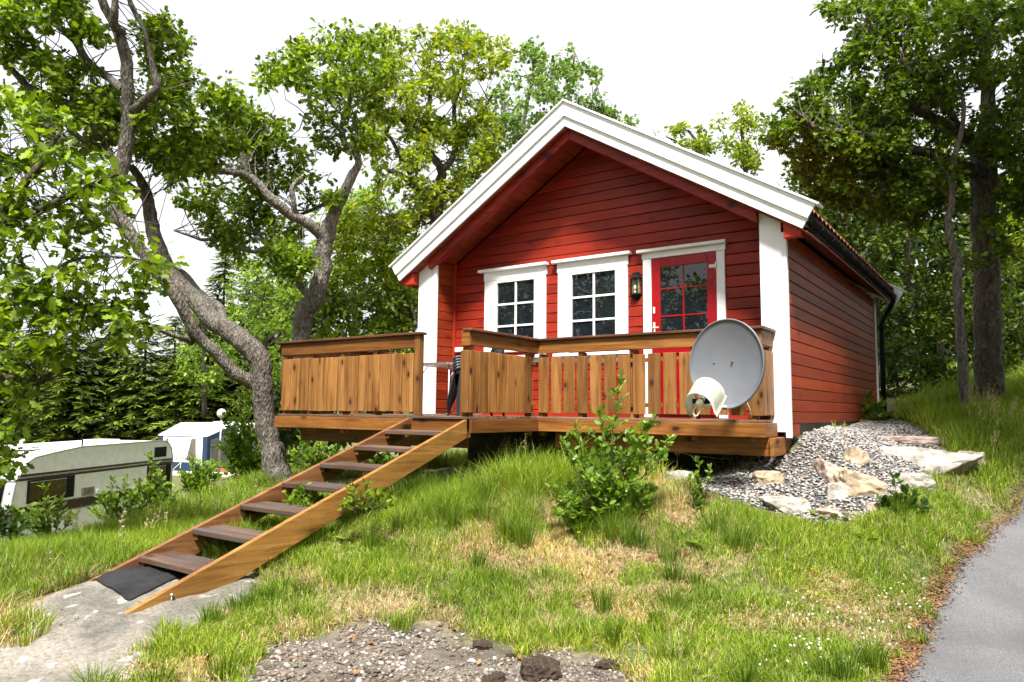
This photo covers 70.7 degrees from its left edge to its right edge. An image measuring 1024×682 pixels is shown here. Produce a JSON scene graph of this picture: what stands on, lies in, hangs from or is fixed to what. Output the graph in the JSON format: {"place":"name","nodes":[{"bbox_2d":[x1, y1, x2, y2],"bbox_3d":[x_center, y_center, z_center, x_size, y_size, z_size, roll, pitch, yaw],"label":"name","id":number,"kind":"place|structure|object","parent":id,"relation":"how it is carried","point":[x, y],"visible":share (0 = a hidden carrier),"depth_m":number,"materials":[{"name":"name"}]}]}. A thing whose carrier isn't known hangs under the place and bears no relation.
{"place":"outdoors","nodes":[
{"label":"outdoors","id":0,"kind":"place"},
{"bbox_2d":[1,348,413,413],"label":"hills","id":1,"kind":"structure","parent":0,"point":[148,378],"depth_m":158.66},
{"bbox_2d":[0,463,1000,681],"bbox_3d":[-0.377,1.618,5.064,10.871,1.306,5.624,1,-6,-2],"label":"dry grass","id":2,"kind":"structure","parent":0,"point":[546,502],"depth_m":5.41,"materials":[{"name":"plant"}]},
{"bbox_2d":[0,367,1023,681],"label":"ground","id":3,"kind":"structure","parent":0,"point":[582,655],"depth_m":5.19,"materials":[{"name":"plant"}]},
{"bbox_2d":[0,308,44,445],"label":"spruce tree","id":4,"kind":"object","parent":3,"relation":"on","point":[6,409],"visible":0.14,"depth_m":42.44,"materials":[{"name":"green plant"}]},
{"bbox_2d":[0,307,66,443],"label":"spruce tree","id":5,"kind":"object","parent":3,"relation":"on","point":[42,383],"visible":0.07,"depth_m":44.03,"materials":[{"name":"green plant"}]},
{"bbox_2d":[7,482,77,537],"bbox_3d":[-5.090,1.901,7.809,0.778,0.756,0.612,1,-6,-3],"label":"wild shrub","id":6,"kind":"object","parent":3,"relation":"on","point":[35,521],"visible":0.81,"depth_m":7.78,"materials":[{"name":"green plant"}]},
{"bbox_2d":[4,315,124,443],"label":"spruce tree","id":7,"kind":"object","parent":3,"relation":"on","point":[69,393],"visible":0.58,"depth_m":40.81,"materials":[{"name":"green plant"}]},
{"bbox_2d":[0,438,172,543],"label":"long caravan","id":8,"kind":"object","parent":3,"relation":"on","point":[79,472],"visible":0.41,"depth_m":18.06,"materials":[{"name":"white plastic"}]},
{"bbox_2d":[26,475,74,503],"bbox_3d":[-10.821,3.479,16.973,0.034,0.520,1.500,0,-6,6],"label":"window","id":9,"kind":"structure","parent":8,"relation":"in","point":[58,485],"depth_m":16.94,"materials":[{"name":"glass"}]},
{"bbox_2d":[146,463,170,485],"bbox_3d":[-10.371,3.914,21.227,0.034,0.560,1.180,0,-6,6],"label":"window","id":10,"kind":"structure","parent":8,"relation":"in","point":[166,468],"depth_m":21.42,"materials":[{"name":"glass"}]},
{"bbox_2d":[35,305,148,442],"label":"spruce tree","id":11,"kind":"object","parent":3,"relation":"on","point":[110,361],"visible":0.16,"depth_m":42.73,"materials":[{"name":"green plant"}]},
{"bbox_2d":[0,78,189,487],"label":"overhanging oak","id":12,"kind":"object","parent":3,"relation":"on","point":[60,308],"visible":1,"depth_m":6.29,"materials":[{"name":"green plant"}]},
{"bbox_2d":[84,474,150,521],"bbox_3d":[-4.708,1.986,8.599,0.942,0.779,0.583,1,-6,-3],"label":"wild shrub","id":13,"kind":"object","parent":3,"relation":"on","point":[111,502],"visible":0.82,"depth_m":8.58,"materials":[{"name":"green plant"}]},
{"bbox_2d":[0,566,259,681],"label":"bedrock","id":14,"kind":"structure","parent":3,"relation":"on","point":[104,626],"depth_m":4.51,"materials":[{"name":"stone"}]},
{"bbox_2d":[92,565,184,600],"bbox_3d":[-2.754,1.776,5.367,0.671,0.112,0.505,-3,-7,35],"label":"door mat","id":15,"kind":"object","parent":14,"relation":"on","point":[130,583],"depth_m":5.31,"materials":[{"name":"black rubber"}]},
{"bbox_2d":[86,416,467,613],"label":"wooden staircase","id":16,"kind":"structure","parent":14,"relation":"on","point":[178,553],"depth_m":6.18,"materials":[{"name":"wood"}]},
{"bbox_2d":[84,324,183,440],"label":"spruce tree","id":17,"kind":"object","parent":3,"relation":"on","point":[139,390],"visible":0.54,"depth_m":41.93,"materials":[{"name":"green plant"}]},
{"bbox_2d":[0,0,293,486],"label":"oak tree","id":18,"kind":"object","parent":3,"relation":"on","point":[99,112],"visible":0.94,"depth_m":9.76,"materials":[{"name":"green plant"}]},
{"bbox_2d":[42,483,254,567],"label":"flower stalks","id":19,"kind":"object","parent":3,"relation":"on","point":[151,530],"visible":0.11,"depth_m":6.77,"materials":[{"name":"beige plant"}]},
{"bbox_2d":[43,474,260,562],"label":"seed heads","id":20,"kind":"object","parent":19,"relation":"attached to","point":[83,523],"visible":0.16,"depth_m":6.92,"materials":[{"name":"plant"}]},
{"bbox_2d":[128,450,180,513],"bbox_3d":[-4.624,1.885,9.272,0.924,0.963,0.588,0,-6,2],"label":"wild shrub","id":21,"kind":"object","parent":3,"relation":"on","point":[150,491],"visible":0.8,"depth_m":9.28,"materials":[{"name":"green plant"}]},
{"bbox_2d":[115,315,211,438],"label":"spruce tree","id":22,"kind":"object","parent":3,"relation":"on","point":[175,323],"visible":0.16,"depth_m":44.32,"materials":[{"name":"green plant"}]},
{"bbox_2d":[126,318,236,440],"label":"spruce tree","id":23,"kind":"object","parent":3,"relation":"on","point":[193,401],"visible":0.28,"depth_m":41.59,"materials":[{"name":"green plant"}]},
{"bbox_2d":[172,453,222,501],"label":"wild shrub","id":24,"kind":"object","parent":3,"relation":"on","point":[197,476],"visible":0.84,"depth_m":9.78,"materials":[{"name":"green plant"}]},
{"bbox_2d":[172,471,238,476],"bbox_3d":[-16.450,6.645,36.171,6.222,0.220,0.250,-1,-6,13],"label":"pitch edging","id":25,"kind":"object","parent":3,"relation":"on","point":[175,473],"depth_m":35.95,"materials":[{"name":"beige plastic"}]},
{"bbox_2d":[158,245,253,430],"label":"spruce tree","id":26,"kind":"object","parent":3,"relation":"on","point":[224,264],"visible":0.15,"depth_m":44.02,"materials":[{"name":"green plant"}]},
{"bbox_2d":[173,310,239,417],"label":"woodland tree","id":27,"kind":"object","parent":3,"relation":"on","point":[186,369],"visible":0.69,"depth_m":25.80,"materials":[{"name":"green plant"}]},
{"bbox_2d":[158,421,255,470],"bbox_3d":[-16.307,5.584,38.478,3.622,2.554,4.509,-1,-6,13],"label":"awning caravan","id":28,"kind":"object","parent":3,"relation":"on","point":[196,439],"visible":0.59,"depth_m":36.85,"materials":[{"name":"white fabric"}]},
{"bbox_2d":[208,462,229,472],"bbox_3d":[-14.636,6.321,36.084,1.182,0.643,0.471,0,-6,11],"label":"flower planter","id":29,"kind":"object","parent":3,"relation":"on","point":[223,470],"visible":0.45,"depth_m":35.95,"materials":[{"name":"orange tile"}]},
{"bbox_2d":[217,409,225,480],"bbox_3d":[-13.702,4.905,33.855,0.417,3.435,0.417,-3,-7,35],"label":"globe lamp","id":30,"kind":"object","parent":3,"relation":"on","point":[219,414],"visible":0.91,"depth_m":33.85,"materials":[{"name":"metal"}]},
{"bbox_2d":[209,389,261,480],"bbox_3d":[-4.194,1.539,11.422,1.117,1.570,0.823,0,-6,3],"label":"wild shrub","id":31,"kind":"object","parent":3,"relation":"on","point":[239,453],"visible":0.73,"depth_m":11.34,"materials":[{"name":"green plant"}]},
{"bbox_2d":[211,268,275,421],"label":"spruce tree","id":32,"kind":"object","parent":3,"relation":"on","point":[239,366],"visible":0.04,"depth_m":44.87,"materials":[{"name":"green plant"}]},
{"bbox_2d":[216,262,309,391],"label":"woodland tree","id":33,"kind":"object","parent":3,"relation":"on","point":[280,321],"visible":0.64,"depth_m":18.82,"materials":[{"name":"green plant"}]},
{"bbox_2d":[229,226,312,391],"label":"woodland tree","id":34,"kind":"object","parent":3,"relation":"on","point":[249,262],"visible":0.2,"depth_m":24.88,"materials":[{"name":"green plant"}]},
{"bbox_2d":[154,16,403,358],"bbox_3d":[-3.917,-2.479,12.254,4.744,6.197,2.472,-2,-6,23],"label":"oak tree","id":35,"kind":"object","parent":3,"relation":"on","point":[352,84],"visible":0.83,"depth_m":11.88,"materials":[{"name":"green plant"}]},
{"bbox_2d":[233,362,332,469],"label":"shrub","id":36,"kind":"object","parent":3,"relation":"on","point":[289,461],"visible":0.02,"depth_m":42.33,"materials":[{"name":"green plant"}]},
{"bbox_2d":[298,183,413,328],"bbox_3d":[-4.480,-1.688,21.940,4.240,6.411,3.166,0,-6,7],"label":"woodland tree","id":37,"kind":"object","parent":3,"relation":"on","point":[360,198],"visible":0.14,"depth_m":21.74,"materials":[{"name":"green plant"}]},
{"bbox_2d":[306,266,418,366],"bbox_3d":[-2.644,-0.206,13.643,2.422,2.315,2.205,-3,-7,35],"label":"bush","id":38,"kind":"object","parent":3,"relation":"on","point":[383,322],"visible":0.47,"depth_m":13.36,"materials":[{"name":"green plant"}]},
{"bbox_2d":[337,477,396,514],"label":"wild shrub","id":39,"kind":"object","parent":3,"relation":"on","point":[352,502],"visible":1,"depth_m":5.99,"materials":[{"name":"green plant"}]},
{"bbox_2d":[369,452,397,464],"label":"wild shrub","id":40,"kind":"object","parent":3,"relation":"on","point":[386,456],"visible":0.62,"depth_m":7.89,"materials":[{"name":"green plant"}]},
{"bbox_2d":[319,18,515,286],"bbox_3d":[-1.827,-3.981,14.921,3.742,6.037,3.460,-3,-7,35],"label":"oak tree","id":41,"kind":"object","parent":3,"relation":"on","point":[433,201],"visible":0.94,"depth_m":14.58,"materials":[{"name":"green plant"}]},
{"bbox_2d":[224,610,656,681],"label":"gravel patch","id":42,"kind":"object","parent":3,"relation":"on","point":[380,655],"visible":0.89,"depth_m":4.27,"materials":[{"name":"gravel"}]},
{"bbox_2d":[472,638,492,649],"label":"peat clod","id":43,"kind":"object","parent":3,"relation":"on","point":[482,644],"visible":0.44,"depth_m":4.57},
{"bbox_2d":[481,672,506,681],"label":"peat clod","id":44,"kind":"object","parent":3,"relation":"on","point":[497,677],"visible":0.98,"depth_m":4.03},
{"bbox_2d":[0,445,997,681],"bbox_3d":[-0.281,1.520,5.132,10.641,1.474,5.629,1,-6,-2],"label":"grass","id":45,"kind":"structure","parent":3,"relation":"on","point":[28,550],"depth_m":5.51,"materials":[{"name":"plant"}]},
{"bbox_2d":[282,482,328,506],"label":"wild shrub","id":46,"kind":"object","parent":45,"relation":"on","point":[314,496],"visible":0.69,"depth_m":6.58,"materials":[{"name":"green plant"}]},
{"bbox_2d":[6,482,994,681],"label":"dead leaves","id":47,"kind":"object","parent":3,"relation":"on","point":[478,661],"visible":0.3,"depth_m":5.08,"materials":[{"name":"plant"}]},
{"bbox_2d":[3,473,1018,681],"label":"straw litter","id":48,"kind":"object","parent":3,"relation":"on","point":[588,602],"visible":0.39,"depth_m":5.13,"materials":[{"name":"beige plant"}]},
{"bbox_2d":[27,343,1023,539],"bbox_3d":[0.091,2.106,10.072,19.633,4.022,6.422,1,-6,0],"label":"grass","id":49,"kind":"structure","parent":3,"relation":"on","point":[955,408],"depth_m":8.78,"materials":[{"name":"plant"}]},
{"bbox_2d":[0,504,34,541],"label":"wild shrub","id":50,"kind":"object","parent":49,"relation":"on","point":[11,526],"visible":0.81,"depth_m":7.40,"materials":[{"name":"green plant"}]},
{"bbox_2d":[286,433,342,467],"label":"wild shrub","id":51,"kind":"object","parent":49,"relation":"on","point":[307,454],"visible":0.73,"depth_m":11.27,"materials":[{"name":"green plant"}]},
{"bbox_2d":[274,325,791,475],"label":"wooden deck","id":52,"kind":"structure","parent":3,"relation":"on","point":[354,375],"depth_m":8.44,"materials":[{"name":"wood"}]},
{"bbox_2d":[423,362,481,414],"bbox_3d":[-0.817,0.652,9.654,0.580,0.680,0.830,-3,-7,35],"label":"folding table","id":53,"kind":"object","parent":52,"relation":"on","point":[448,365],"visible":0.45,"depth_m":9.34,"materials":[{"name":"white paint"}]},
{"bbox_2d":[447,353,504,416],"bbox_3d":[-0.422,0.511,8.857,0.637,0.817,0.598,2,-6,-17],"label":"garden chair","id":54,"kind":"object","parent":52,"relation":"on","point":[457,370],"visible":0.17,"depth_m":8.98,"materials":[{"name":"grey plastic"}]},
{"bbox_2d":[447,350,504,413],"bbox_3d":[-0.424,0.478,8.862,0.637,0.817,0.598,2,-6,-17],"label":"garden chair","id":55,"kind":"object","parent":54,"relation":"on","point":[455,366],"visible":0.19,"depth_m":8.97,"materials":[{"name":"grey plastic"}]},
{"bbox_2d":[447,350,503,409],"bbox_3d":[-0.427,0.444,8.868,0.637,0.817,0.598,2,-6,-17],"label":"garden chair","id":56,"kind":"object","parent":55,"relation":"on","point":[456,379],"visible":0.2,"depth_m":8.97,"materials":[{"name":"grey plastic"}]},
{"bbox_2d":[446,349,503,406],"bbox_3d":[-0.430,0.411,8.873,0.637,0.817,0.598,2,-6,-17],"label":"garden chair","id":57,"kind":"object","parent":56,"relation":"on","point":[454,361],"visible":0.2,"depth_m":8.99,"materials":[{"name":"grey plastic"}]},
{"bbox_2d":[446,348,502,404],"bbox_3d":[-0.433,0.377,8.879,0.637,0.817,0.598,2,-6,-17],"label":"garden chair","id":58,"kind":"object","parent":57,"relation":"on","point":[459,374],"visible":0.27,"depth_m":8.96,"materials":[{"name":"grey plastic"}]},
{"bbox_2d":[685,319,764,417],"bbox_3d":[2.060,0.261,6.940,0.708,0.964,1.285,-1,-6,18],"label":"satellite dish","id":59,"kind":"object","parent":52,"relation":"attached to","point":[727,364],"visible":1,"depth_m":6.90,"materials":[{"name":"metal"}]},
{"bbox_2d":[519,654,562,681],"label":"peat clod","id":60,"kind":"object","parent":3,"relation":"on","point":[538,667],"visible":0.97,"depth_m":4.10,"materials":[{"name":"soil"}]},
{"bbox_2d":[447,34,639,190],"bbox_3d":[0.617,-5.738,20.982,5.093,6.844,4.220,-3,-7,35],"label":"aspen tree","id":61,"kind":"object","parent":3,"relation":"on","point":[569,72],"visible":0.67,"depth_m":20.69,"materials":[{"name":"green plant"}]},
{"bbox_2d":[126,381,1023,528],"bbox_3d":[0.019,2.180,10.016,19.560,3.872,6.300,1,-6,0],"label":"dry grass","id":62,"kind":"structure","parent":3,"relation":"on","point":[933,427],"depth_m":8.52,"materials":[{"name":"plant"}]},
{"bbox_2d":[593,658,619,670],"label":"peat clod","id":63,"kind":"object","parent":3,"relation":"on","point":[602,664],"visible":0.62,"depth_m":4.23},
{"bbox_2d":[545,369,676,534],"bbox_3d":[0.879,0.989,6.336,1.197,1.508,0.580,1,-6,0],"label":"young shrub","id":64,"kind":"object","parent":3,"relation":"on","point":[608,486],"visible":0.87,"depth_m":6.33,"materials":[{"name":"green plant"}]},
{"bbox_2d":[226,164,1023,458],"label":"distant wood","id":65,"kind":"object","parent":3,"relation":"on","point":[294,432],"visible":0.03,"depth_m":28.63,"materials":[{"name":"green plant"}]},
{"bbox_2d":[388,99,907,465],"bbox_3d":[2.476,-0.276,11.694,6.280,5.242,6.415,-3,-7,35],"label":"red cabin","id":66,"kind":"object","parent":3,"relation":"on","point":[564,218],"visible":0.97,"depth_m":9.52,"materials":[{"name":"wood"}]},
{"bbox_2d":[478,261,548,361],"bbox_3d":[-0.006,-0.381,10.330,1.195,1.394,0.085,-3,-7,35],"label":"window","id":67,"kind":"structure","parent":66,"relation":"in","point":[515,296],"depth_m":10.32,"materials":[{"name":"white paint"}]},
{"bbox_2d":[551,251,631,360],"bbox_3d":[1.040,-0.441,9.596,1.181,1.394,0.085,-3,-7,35],"label":"window","id":68,"kind":"structure","parent":66,"relation":"in","point":[594,301],"depth_m":9.60,"materials":[{"name":"white paint"}]},
{"bbox_2d":[630,272,641,300],"bbox_3d":[1.580,-0.709,9.252,0.170,0.373,0.079,-3,-7,35],"label":"wall lantern","id":69,"kind":"object","parent":66,"relation":"attached to","point":[635,292],"depth_m":9.24,"materials":[{"name":"black metal"}]},
{"bbox_2d":[651,251,716,414],"bbox_3d":[2.099,-0.085,8.818,0.848,1.963,0.091,-3,-7,35],"label":"door","id":70,"kind":"structure","parent":66,"relation":"in","point":[684,287],"depth_m":8.88,"materials":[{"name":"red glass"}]},
{"bbox_2d":[664,470,693,481],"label":"granite rock","id":71,"kind":"object","parent":3,"relation":"on","point":[683,472],"visible":0.3,"depth_m":7.37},
{"bbox_2d":[652,119,718,156],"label":"oak tree","id":72,"kind":"object","parent":3,"relation":"on","point":[700,144],"visible":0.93,"depth_m":21.85,"materials":[{"name":"green plant"}]},
{"bbox_2d":[684,456,714,513],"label":"young shrub","id":73,"kind":"object","parent":3,"relation":"on","point":[697,493],"visible":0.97,"depth_m":6.49,"materials":[{"name":"green plant"}]},
{"bbox_2d":[709,99,769,175],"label":"oak tree","id":74,"kind":"object","parent":3,"relation":"on","point":[751,161],"visible":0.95,"depth_m":20.66,"materials":[{"name":"green plant"}]},
{"bbox_2d":[759,495,811,513],"bbox_3d":[2.575,1.576,6.788,0.454,0.230,0.274,0,-6,4],"label":"granite rock","id":75,"kind":"object","parent":3,"relation":"on","point":[788,504],"visible":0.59,"depth_m":6.68,"materials":[{"name":"stone"}]},
{"bbox_2d":[658,526,944,681],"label":"clover","id":76,"kind":"object","parent":3,"relation":"on","point":[819,593],"depth_m":4.91,"materials":[{"name":"plant"}]},
{"bbox_2d":[676,419,943,522],"bbox_3d":[4.079,1.480,9.456,2.931,0.907,6.462,-3,-7,35],"label":"gravel mound","id":77,"kind":"object","parent":3,"relation":"on","point":[869,429],"visible":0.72,"depth_m":7.67,"materials":[{"name":"gravel"}]},
{"bbox_2d":[752,471,783,485],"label":"granite rock","id":78,"kind":"object","parent":77,"relation":"on","point":[766,477],"visible":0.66,"depth_m":7.20,"materials":[{"name":"stone"}]},
{"bbox_2d":[812,458,838,482],"bbox_3d":[3.203,1.372,7.239,0.292,0.375,0.298,1,-6,-7],"label":"granite rock","id":79,"kind":"object","parent":77,"relation":"on","point":[825,470],"visible":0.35,"depth_m":7.15,"materials":[{"name":"stone"}]},
{"bbox_2d":[825,482,849,500],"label":"granite rock","id":80,"kind":"object","parent":77,"relation":"on","point":[838,490],"visible":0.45,"depth_m":6.86,"materials":[{"name":"stone"}]},
{"bbox_2d":[842,446,869,465],"bbox_3d":[3.603,1.262,7.600,0.306,0.319,0.171,1,-6,0],"label":"granite rock","id":81,"kind":"object","parent":77,"relation":"on","point":[858,456],"visible":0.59,"depth_m":7.55,"materials":[{"name":"stone"}]},
{"bbox_2d":[832,467,887,498],"bbox_3d":[3.404,1.436,6.987,0.551,0.405,0.367,1,-6,-8],"label":"granite rock","id":82,"kind":"object","parent":77,"relation":"on","point":[859,484],"visible":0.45,"depth_m":6.85,"materials":[{"name":"stone"}]},
{"bbox_2d":[865,501,878,510],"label":"granite rock","id":83,"kind":"object","parent":77,"relation":"on","point":[870,505],"visible":0.61,"depth_m":6.61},
{"bbox_2d":[888,472,935,490],"bbox_3d":[4.061,1.475,7.411,0.483,0.254,0.246,1,-6,-5],"label":"granite rock","id":84,"kind":"object","parent":77,"relation":"on","point":[919,479],"visible":0.39,"depth_m":7.31,"materials":[{"name":"stone"}]},
{"bbox_2d":[881,436,948,446],"bbox_3d":[4.972,1.260,8.985,0.944,0.159,0.336,0,-6,3],"label":"granite rock","id":85,"kind":"object","parent":77,"relation":"on","point":[924,441],"visible":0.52,"depth_m":8.84,"materials":[{"name":"stone"}]},
{"bbox_2d":[878,446,983,473],"bbox_3d":[4.717,1.400,8.202,1.235,0.383,0.514,1,-6,-4],"label":"granite rock","id":86,"kind":"object","parent":77,"relation":"on","point":[936,459],"visible":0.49,"depth_m":8.05,"materials":[{"name":"stone"}]},
{"bbox_2d":[815,507,846,519],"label":"granite rock","id":87,"kind":"object","parent":3,"relation":"on","point":[823,511],"visible":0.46,"depth_m":6.54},
{"bbox_2d":[778,176,911,286],"bbox_3d":[8.133,-1.533,17.431,3.675,5.518,2.350,4,-7,-35],"label":"woodland tree","id":88,"kind":"object","parent":3,"relation":"on","point":[887,242],"visible":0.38,"depth_m":17.20,"materials":[{"name":"green plant"}]},
{"bbox_2d":[780,68,969,387],"bbox_3d":[9.567,-2.707,18.185,5.503,8.853,2.798,1,-6,-5],"label":"woodland tree","id":89,"kind":"object","parent":3,"relation":"on","point":[876,299],"visible":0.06,"depth_m":18.40,"materials":[{"name":"green plant"}]},
{"bbox_2d":[861,390,895,420],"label":"wall plant","id":90,"kind":"object","parent":3,"relation":"on","point":[876,410],"depth_m":10.98,"materials":[{"name":"green plant"}]},
{"bbox_2d":[758,0,1023,400],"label":"oak tree","id":91,"kind":"object","parent":3,"relation":"on","point":[865,144],"visible":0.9,"depth_m":11.80,"materials":[{"name":"green plant"}]},
{"bbox_2d":[875,471,932,516],"bbox_3d":[3.569,1.478,6.617,0.574,0.595,0.296,-1,-6,13],"label":"dark shrub","id":92,"kind":"object","parent":3,"relation":"on","point":[884,500],"visible":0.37,"depth_m":6.58,"materials":[{"name":"green plant"}]},
{"bbox_2d":[877,333,957,397],"bbox_3d":[8.656,0.738,15.544,2.505,1.826,1.512,5,-7,-40],"label":"bush","id":93,"kind":"object","parent":3,"relation":"on","point":[896,353],"visible":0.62,"depth_m":15.33,"materials":[{"name":"green plant"}]},
{"bbox_2d":[876,121,972,383],"bbox_3d":[10.594,-1.938,19.070,3.570,8.320,2.720,2,-6,-19],"label":"woodland tree","id":94,"kind":"object","parent":3,"relation":"on","point":[912,315],"visible":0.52,"depth_m":18.70,"materials":[{"name":"green plant"}]},
{"bbox_2d":[896,18,995,406],"bbox_3d":[6.810,-2.011,11.191,1.698,6.413,1.134,4,-7,-33],"label":"slender tree","id":95,"kind":"object","parent":3,"relation":"on","point":[940,173],"visible":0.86,"depth_m":11.35,"materials":[{"name":"green plant"}]},
{"bbox_2d":[869,476,1023,681],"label":"leaf litter","id":96,"kind":"object","parent":3,"relation":"on","point":[910,653],"visible":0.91,"depth_m":5.28,"materials":[{"name":"plant"}]},
{"bbox_2d":[944,295,974,377],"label":"bush","id":97,"kind":"object","parent":3,"relation":"on","point":[969,330],"visible":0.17,"depth_m":16.45,"materials":[{"name":"green plant"}]},
{"bbox_2d":[957,451,985,468],"bbox_3d":[5.319,1.450,8.361,0.311,0.353,0.246,0,-6,3],"label":"granite rock","id":98,"kind":"object","parent":3,"relation":"on","point":[976,453],"visible":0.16,"depth_m":8.30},
{"bbox_2d":[936,241,1023,365],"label":"woodland tree","id":99,"kind":"object","parent":3,"relation":"on","point":[1006,273],"visible":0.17,"depth_m":19.84,"materials":[{"name":"green plant"}]},
{"bbox_2d":[965,388,1022,461],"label":"flower stalks","id":100,"kind":"object","parent":3,"relation":"on","point":[992,416],"visible":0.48,"depth_m":9.08,"materials":[{"name":"green plant"}]},
{"bbox_2d":[966,382,1023,442],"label":"seed heads","id":101,"kind":"object","parent":100,"relation":"attached to","point":[998,405],"visible":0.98,"depth_m":9.06,"materials":[{"name":"plant"}]},
{"bbox_2d":[996,176,1023,349],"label":"woodland tree","id":102,"kind":"object","parent":3,"relation":"on","point":[1010,220],"visible":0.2,"depth_m":16.50,"materials":[{"name":"green plant"}]},
{"bbox_2d":[1001,289,1023,372],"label":"bush","id":103,"kind":"object","parent":3,"relation":"on","point":[1016,334],"visible":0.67,"depth_m":15.15,"materials":[{"name":"green plant"}]},
{"bbox_2d":[0,0,1023,417],"label":"sky","id":104,"kind":"structure","parent":0,"point":[663,62],"materials":[{"name":"white"}]},
{"bbox_2d":[452,361,1019,453],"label":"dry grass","id":105,"kind":"structure","parent":0,"point":[941,383],"depth_m":14.06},
{"bbox_2d":[896,497,1023,681],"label":"path","id":106,"kind":"structure","parent":0,"point":[981,639],"depth_m":4.99,"materials":[{"name":"asphalt"}]},
{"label":"flower stalks","id":107,"kind":"object","parent":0,"visible":0},
{"bbox_2d":[495,434,534,459],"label":"seed heads","id":108,"kind":"object","parent":107,"relation":"attached to","point":[513,446],"visible":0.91,"depth_m":8.56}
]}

